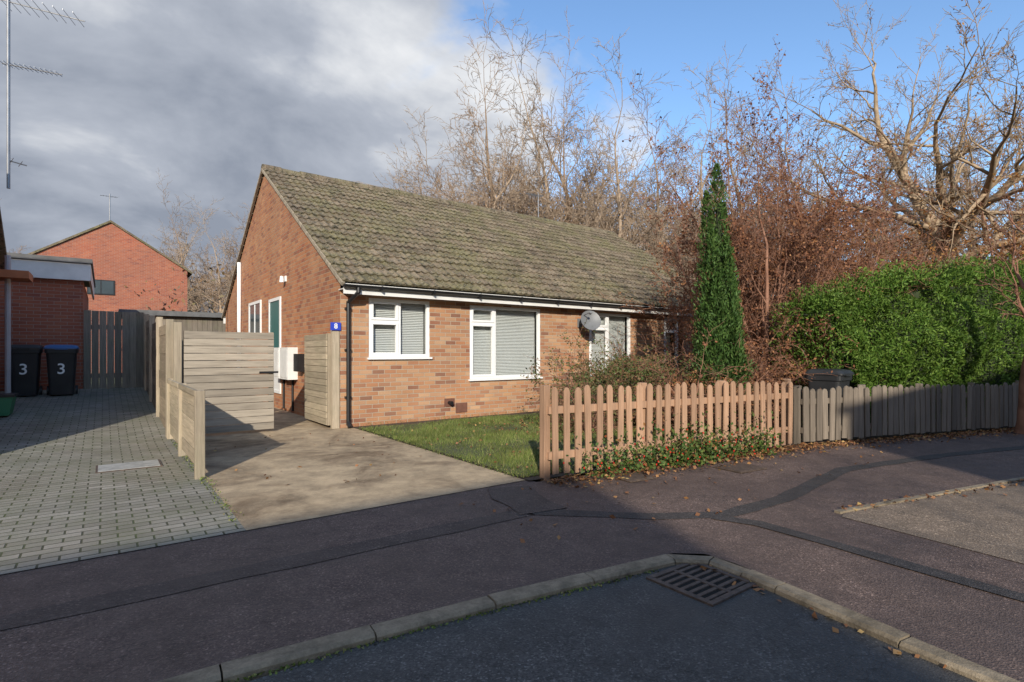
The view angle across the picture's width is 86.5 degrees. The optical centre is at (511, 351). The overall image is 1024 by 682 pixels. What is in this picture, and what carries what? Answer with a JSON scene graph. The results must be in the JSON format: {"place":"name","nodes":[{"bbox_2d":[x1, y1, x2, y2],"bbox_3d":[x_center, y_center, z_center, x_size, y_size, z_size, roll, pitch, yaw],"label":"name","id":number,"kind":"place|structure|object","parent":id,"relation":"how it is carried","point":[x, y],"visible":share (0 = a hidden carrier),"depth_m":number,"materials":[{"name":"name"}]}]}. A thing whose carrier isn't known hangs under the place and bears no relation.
{"place":"outdoors","nodes":[
{"label":"outdoors","id":0,"kind":"place"},
{"bbox_2d":[0,387,245,574],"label":"block paving","id":1,"kind":"structure","parent":0,"point":[61,501],"depth_m":5.19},
{"bbox_2d":[5,255,10,392],"bbox_3d":[-9.462,-0.410,10.216,0.089,2.800,0.089,0,0,-37],"label":"drainpipe","id":2,"kind":"object","parent":1,"relation":"on","point":[7,329],"visible":0.66,"depth_m":10.19,"materials":[{"name":"grey plastic"}]},
{"bbox_2d":[0,393,18,415],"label":"recycling box","id":3,"kind":"object","parent":1,"relation":"on","point":[7,402],"visible":1,"depth_m":8.89,"materials":[{"name":"green plastic"}]},
{"bbox_2d":[4,344,42,395],"bbox_3d":[-9.810,0.380,10.963,0.550,1.050,0.673,0,0,-37],"label":"wheelie bin","id":4,"kind":"object","parent":1,"relation":"on","point":[25,367],"visible":0.84,"depth_m":10.79,"materials":[{"name":"plastic"}]},
{"bbox_2d":[43,345,78,394],"bbox_3d":[-9.316,0.380,11.271,0.550,1.050,0.673,0,0,-37],"label":"wheelie bin","id":5,"kind":"object","parent":1,"relation":"on","point":[61,360],"visible":0.99,"depth_m":11.08,"materials":[{"name":"plastic"}]},
{"bbox_2d":[84,310,143,388],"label":"garden gate","id":6,"kind":"structure","parent":1,"relation":"on","point":[100,327],"depth_m":12.47,"materials":[{"name":"grey wood"}]},
{"bbox_2d":[95,459,162,473],"bbox_3d":[-4.286,1.278,6.098,0.600,0.016,0.450,0,0,-37],"label":"manhole cover","id":7,"kind":"object","parent":1,"relation":"on","point":[127,466],"visible":1,"depth_m":6.05,"materials":[{"name":"metal"}]},
{"bbox_2d":[136,314,173,437],"bbox_3d":[-8.859,0.175,13.112,0.100,2.371,12.770,0,0,-37],"label":"panel fence","id":8,"kind":"object","parent":1,"relation":"on","point":[158,353],"visible":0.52,"depth_m":9.45,"materials":[{"name":"beige wood"}]},
{"bbox_2d":[167,378,204,479],"bbox_3d":[-4.082,0.865,6.739,0.095,0.950,3.110,0,0,-37],"label":"boundary fence","id":9,"kind":"object","parent":1,"relation":"on","point":[185,417],"visible":0.93,"depth_m":6.16,"materials":[{"name":"beige wood"}]},
{"bbox_2d":[175,389,523,529],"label":"driveway","id":10,"kind":"structure","parent":0,"point":[318,485],"depth_m":5.79,"materials":[{"name":"concrete"}]},
{"bbox_2d":[173,322,277,439],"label":"driveway gate","id":11,"kind":"structure","parent":10,"relation":"on","point":[260,380],"depth_m":8.33,"materials":[{"name":"beige wood"}]},
{"bbox_2d":[0,429,1023,681],"bbox_3d":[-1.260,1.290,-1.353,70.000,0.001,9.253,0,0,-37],"label":"pavement","id":12,"kind":"structure","parent":0,"point":[176,634],"depth_m":3.29,"materials":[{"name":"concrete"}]},
{"bbox_2d":[221,164,752,434],"bbox_3d":[-1.129,-1.518,17.153,12.646,6.215,11.429,0,0,-37],"label":"brick bungalow","id":13,"kind":"object","parent":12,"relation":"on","point":[438,309],"visible":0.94,"depth_m":11.69,"materials":[{"name":"brick"}]},
{"bbox_2d":[248,300,261,332],"bbox_3d":[-6.726,-0.860,14.268,0.060,0.900,1.400,0,0,-37],"label":"gable window frame","id":14,"kind":"structure","parent":13,"relation":"in","point":[259,301],"depth_m":14.24,"materials":[{"name":"white plastic"}]},
{"bbox_2d":[250,303,259,332],"bbox_3d":[-6.732,-0.860,14.263,0.008,0.760,1.260,0,0,-37],"label":"gable window pane","id":15,"kind":"structure","parent":13,"relation":"in","point":[257,306],"depth_m":14.20,"materials":[{"name":"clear glass"}]},
{"bbox_2d":[279,276,286,281],"bbox_3d":[-4.982,-1.580,11.826,0.139,0.140,0.100,0,0,-37],"label":"wall lamp","id":16,"kind":"object","parent":13,"relation":"attached to","point":[283,279],"visible":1,"depth_m":11.80,"materials":[{"name":"white plastic"}]},
{"bbox_2d":[274,347,303,410],"bbox_3d":[-4.691,0.575,11.388,0.211,1.330,1.750,0,0,-37],"label":"meter box","id":17,"kind":"object","parent":13,"relation":"attached to","point":[288,363],"visible":0.83,"depth_m":11.13,"materials":[{"name":"white plastic"}]},
{"bbox_2d":[304,330,339,428],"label":"driveway gate","id":18,"kind":"structure","parent":13,"relation":"attached to","point":[324,408],"depth_m":9.23,"materials":[{"name":"beige wood"}]},
{"bbox_2d":[330,322,340,329],"bbox_3d":[-2.940,-0.425,9.078,0.170,0.130,0.024,0,0,-37],"label":"house number sign","id":19,"kind":"object","parent":13,"relation":"attached to","point":[335,325],"visible":1,"depth_m":9.06,"materials":[{"name":"blue plastic"}]},
{"bbox_2d":[367,298,431,359],"bbox_3d":[-2.021,-0.403,9.819,1.250,1.075,0.135,0,0,-37],"label":"bedroom window frame","id":20,"kind":"structure","parent":13,"relation":"in","point":[396,321],"depth_m":9.76,"materials":[{"name":"white plastic"}]},
{"bbox_2d":[468,305,542,380],"bbox_3d":[-0.117,-0.172,11.247,1.870,1.495,0.135,0,0,-37],"label":"living window frame","id":21,"kind":"structure","parent":13,"relation":"in","point":[491,323],"depth_m":11.05,"materials":[{"name":"white plastic"}]},
{"bbox_2d":[526,193,542,216],"bbox_3d":[0.714,-4.883,18.480,0.300,1.106,0.994,0,0,38],"label":"tv aerial","id":22,"kind":"object","parent":13,"relation":"attached to","point":[538,195],"visible":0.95,"depth_m":18.70,"materials":[{"name":"metal"}]},
{"bbox_2d":[577,310,600,329],"bbox_3d":[1.678,-0.708,12.246,0.525,0.447,0.418,0,0,43],"label":"satellite dish","id":23,"kind":"object","parent":13,"relation":"attached to","point":[593,322],"visible":0.97,"depth_m":12.21,"materials":[{"name":"grey plastic"}]},
{"bbox_2d":[589,313,629,376],"bbox_3d":[2.364,-0.172,13.107,1.510,1.495,0.135,0,0,-37],"label":"window frame","id":24,"kind":"structure","parent":13,"relation":"in","point":[605,327],"depth_m":13.04,"materials":[{"name":"white plastic"}]},
{"bbox_2d":[664,317,696,371],"bbox_3d":[4.624,-0.172,14.802,1.660,1.495,0.135,0,0,-37],"label":"window frame","id":25,"kind":"structure","parent":13,"relation":"in","point":[668,318],"depth_m":14.52,"materials":[{"name":"white plastic"}]},
{"bbox_2d":[0,445,1023,629],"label":"trench reinstatement","id":26,"kind":"structure","parent":12,"relation":"on","point":[527,501],"depth_m":3.65,"materials":[{"name":"asphalt"}]},
{"bbox_2d":[1,2,1023,367],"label":"woodland","id":27,"kind":"object","parent":12,"relation":"on","point":[609,210],"visible":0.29,"depth_m":31.20,"materials":[{"name":"brown plant"}]},
{"bbox_2d":[157,554,1020,681],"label":"kerb","id":28,"kind":"structure","parent":12,"relation":"on","point":[272,660],"depth_m":2.58,"materials":[{"name":"concrete"}]},
{"bbox_2d":[614,472,655,482],"bbox_3d":[1.244,1.278,5.558,0.350,0.016,0.280,0,0,-31],"label":"manhole cover","id":29,"kind":"object","parent":12,"relation":"on","point":[635,477],"visible":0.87,"depth_m":5.50,"materials":[{"name":"metal"}]},
{"bbox_2d":[714,462,766,472],"bbox_3d":[2.524,1.278,6.018,0.450,0.016,0.350,0,0,-31],"label":"manhole cover","id":30,"kind":"object","parent":12,"relation":"on","point":[739,467],"visible":1,"depth_m":5.97,"materials":[{"name":"metal"}]},
{"bbox_2d":[834,477,1023,513],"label":"edging kerb","id":31,"kind":"structure","parent":12,"relation":"on","point":[889,502],"depth_m":4.81,"materials":[{"name":"concrete"}]},
{"bbox_2d":[842,481,1023,563],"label":"parking bay","id":32,"kind":"object","parent":12,"relation":"on","point":[989,522],"visible":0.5,"depth_m":4.20,"materials":[{"name":"grey asphalt"}]},
{"bbox_2d":[976,178,1023,433],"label":"young tree","id":33,"kind":"object","parent":12,"relation":"on","point":[1019,427],"visible":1,"depth_m":8.54,"materials":[{"name":"red plant"}]},
{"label":"walls","id":34,"kind":"object","parent":12,"relation":"on","visible":0},
{"bbox_2d":[0,209,6,268],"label":"roof","id":35,"kind":"structure","parent":34,"relation":"on","point":[3,251],"depth_m":10.13,"materials":[{"name":"tile"}]},
{"bbox_2d":[0,0,84,188],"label":"tv aerial","id":36,"kind":"object","parent":35,"relation":"attached to","point":[7,63],"visible":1,"depth_m":9.68,"materials":[{"name":"metal"}]},
{"bbox_2d":[0,269,32,282],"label":"terracotta canopy","id":37,"kind":"object","parent":34,"relation":"attached to","point":[19,276],"visible":1,"depth_m":10.11,"materials":[{"name":"orange tile"}]},
{"bbox_2d":[0,0,1023,312],"label":"sky","id":38,"kind":"structure","parent":0,"point":[204,94],"materials":[{"name":"blue"}]},
{"bbox_2d":[360,412,802,476],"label":"lawn","id":39,"kind":"structure","parent":0,"point":[527,446],"depth_m":7.84,"materials":[{"name":"green plant"}]},
{"bbox_2d":[685,162,758,427],"bbox_3d":[3.458,-0.948,9.104,1.283,4.476,1.177,0,0,-37],"label":"cypress tree","id":40,"kind":"object","parent":39,"relation":"on","point":[719,304],"visible":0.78,"depth_m":8.99,"materials":[{"name":"green plant"}]},
{"bbox_2d":[249,553,976,681],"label":"road","id":41,"kind":"structure","parent":0,"point":[640,628],"depth_m":2.42,"materials":[{"name":"grey asphalt"}]},
{"bbox_2d":[171,407,658,681],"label":"moss and weeds","id":42,"kind":"object","parent":41,"relation":"on","point":[366,643],"visible":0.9,"depth_m":3.00,"materials":[{"name":"green plant"}]},
{"bbox_2d":[646,563,756,606],"bbox_3d":[1.085,1.334,3.123,0.445,0.052,0.435,0,0,-37],"label":"drain grate","id":43,"kind":"object","parent":41,"relation":"on","point":[710,586],"visible":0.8,"depth_m":3.10,"materials":[{"name":"metal"}]},
{"bbox_2d":[354,411,1011,480],"bbox_3d":[13.064,1.278,13.048,29.800,0.001,12.900,0,0,-37],"label":"front garden bed","id":44,"kind":"object","parent":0,"point":[533,477],"visible":0.17,"depth_m":8.21,"materials":[{"name":"soil"}]},
{"bbox_2d":[515,358,635,435],"bbox_3d":[1.200,0.817,8.553,2.262,1.464,1.561,0,0,-37],"label":"garden shrub","id":45,"kind":"object","parent":44,"relation":"on","point":[572,419],"visible":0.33,"depth_m":8.38,"materials":[{"name":"red plant"}]},
{"bbox_2d":[209,416,1023,667],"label":"leaf litter","id":46,"kind":"object","parent":44,"relation":"on","point":[821,445],"visible":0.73,"depth_m":6.58,"materials":[{"name":"brown plant"}]},
{"bbox_2d":[515,317,755,426],"bbox_3d":[1.846,0.558,9.570,5.086,2.262,3.520,0,0,-37],"label":"garden shrub","id":47,"kind":"object","parent":44,"relation":"on","point":[637,377],"visible":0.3,"depth_m":9.06,"materials":[{"name":"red plant"}]},
{"bbox_2d":[534,326,759,409],"bbox_3d":[2.632,0.615,11.139,4.023,2.180,4.254,0,0,-37],"label":"garden shrub","id":48,"kind":"object","parent":44,"relation":"on","point":[660,363],"visible":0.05,"depth_m":10.60,"materials":[{"name":"red plant"}]},
{"bbox_2d":[540,379,792,480],"bbox_3d":[2.064,0.865,6.475,4.023,1.050,0.144,0,0,-29],"label":"picket fence","id":49,"kind":"object","parent":44,"relation":"on","point":[644,403],"visible":0.87,"depth_m":6.13,"materials":[{"name":"brown wood"}]},
{"bbox_2d":[561,410,789,477],"bbox_3d":[2.015,0.983,6.373,3.516,0.625,0.903,0,0,-29],"label":"cotoneaster plant","id":50,"kind":"object","parent":44,"relation":"on","point":[700,453],"visible":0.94,"depth_m":6.17,"materials":[{"name":"green plant"}]},
{"bbox_2d":[606,323,835,431],"bbox_3d":[3.313,0.574,8.921,3.643,2.184,3.566,0,0,35],"label":"garden shrub","id":51,"kind":"object","parent":44,"relation":"on","point":[689,396],"visible":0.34,"depth_m":8.50,"materials":[{"name":"red plant"}]},
{"bbox_2d":[622,34,911,414],"bbox_3d":[4.579,-2.068,10.557,5.456,7.007,4.366,0,0,-3],"label":"copper beech tree","id":52,"kind":"object","parent":44,"relation":"on","point":[764,267],"visible":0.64,"depth_m":10.10,"materials":[{"name":"red plant"}]},
{"bbox_2d":[593,119,945,372],"bbox_3d":[5.138,-1.902,11.781,4.811,6.662,6.214,0,0,-37],"label":"copper beech tree","id":53,"kind":"object","parent":44,"relation":"on","point":[684,287],"visible":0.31,"depth_m":11.44,"materials":[{"name":"red plant"}]},
{"bbox_2d":[671,271,886,427],"bbox_3d":[4.391,0.257,9.944,4.020,3.193,3.990,0,0,-37],"label":"garden shrub","id":54,"kind":"object","parent":44,"relation":"on","point":[754,353],"visible":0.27,"depth_m":9.07,"materials":[{"name":"red plant"}]},
{"bbox_2d":[803,369,853,437],"bbox_3d":[4.797,0.785,8.255,0.462,1.050,0.579,0,0,-37],"label":"wheelie bin","id":55,"kind":"object","parent":44,"relation":"on","point":[827,380],"visible":0.41,"depth_m":8.09,"materials":[{"name":"plastic"}]},
{"bbox_2d":[685,88,976,370],"bbox_3d":[6.548,-2.047,12.103,5.017,6.965,6.279,0,0,32],"label":"copper beech tree","id":56,"kind":"object","parent":44,"relation":"on","point":[855,247],"visible":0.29,"depth_m":11.03,"materials":[{"name":"red plant"}]},
{"bbox_2d":[705,0,1023,286],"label":"oak tree","id":57,"kind":"object","parent":44,"relation":"on","point":[899,167],"visible":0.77,"depth_m":17.28,"materials":[{"name":"brown plant"}]},
{"bbox_2d":[747,125,983,371],"bbox_3d":[9.654,-2.495,16.533,5.691,7.898,7.156,0,0,12],"label":"autumn beech tree","id":58,"kind":"object","parent":44,"relation":"on","point":[877,222],"visible":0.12,"depth_m":15.02,"materials":[{"name":"red plant"}]},
{"bbox_2d":[784,204,973,355],"bbox_3d":[10.142,-1.467,15.024,5.246,5.754,4.144,0,0,-12],"label":"autumn beech tree","id":59,"kind":"object","parent":44,"relation":"on","point":[865,238],"visible":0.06,"depth_m":15.22,"materials":[{"name":"red plant"}]},
{"bbox_2d":[769,251,1023,431],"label":"conifer hedge","id":60,"kind":"object","parent":44,"relation":"on","point":[941,332],"visible":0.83,"depth_m":9.44,"materials":[{"name":"green plant"}]},
{"bbox_2d":[793,382,1018,443],"bbox_3d":[6.284,0.930,8.365,5.012,0.920,0.148,0,0,-20],"label":"picket fence","id":61,"kind":"object","parent":44,"relation":"on","point":[998,408],"visible":0.91,"depth_m":8.10,"materials":[{"name":"grey wood"}]},
{"bbox_2d":[838,130,1023,286],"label":"autumn beech tree","id":62,"kind":"object","parent":44,"relation":"on","point":[1009,250],"visible":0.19,"depth_m":16.26,"materials":[{"name":"red plant"}]},
{"label":"back garden","id":63,"kind":"object","parent":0,"visible":0},
{"bbox_2d":[0,252,95,390],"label":"flat roof extension","id":64,"kind":"object","parent":63,"relation":"on","point":[49,304],"visible":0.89,"depth_m":11.83,"materials":[{"name":"red brick"}]},
{"bbox_2d":[33,223,186,372],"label":"walls","id":65,"kind":"structure","parent":63,"relation":"on","point":[120,257],"depth_m":30.25,"materials":[{"name":"red brick"}]},
{"bbox_2d":[87,279,114,294],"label":"windows","id":66,"kind":"structure","parent":65,"relation":"attached to","point":[105,287],"depth_m":29.62,"materials":[{"name":"grey glass"}]},
{"bbox_2d":[28,220,191,278],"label":"roof","id":67,"kind":"structure","parent":65,"relation":"on","point":[189,273],"depth_m":29.79,"materials":[{"name":"tile"}]},
{"bbox_2d":[101,194,117,219],"bbox_3d":[-22.146,-7.710,29.945,0.498,2.000,0.892,0,0,18],"label":"tv aerial","id":68,"kind":"object","parent":67,"relation":"attached to","point":[109,204],"visible":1,"depth_m":29.97,"materials":[{"name":"metal"}]},
{"bbox_2d":[118,309,225,385],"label":"garden shed","id":69,"kind":"structure","parent":63,"relation":"on","point":[203,321],"depth_m":18.25,"materials":[{"name":"wood"}]}
]}

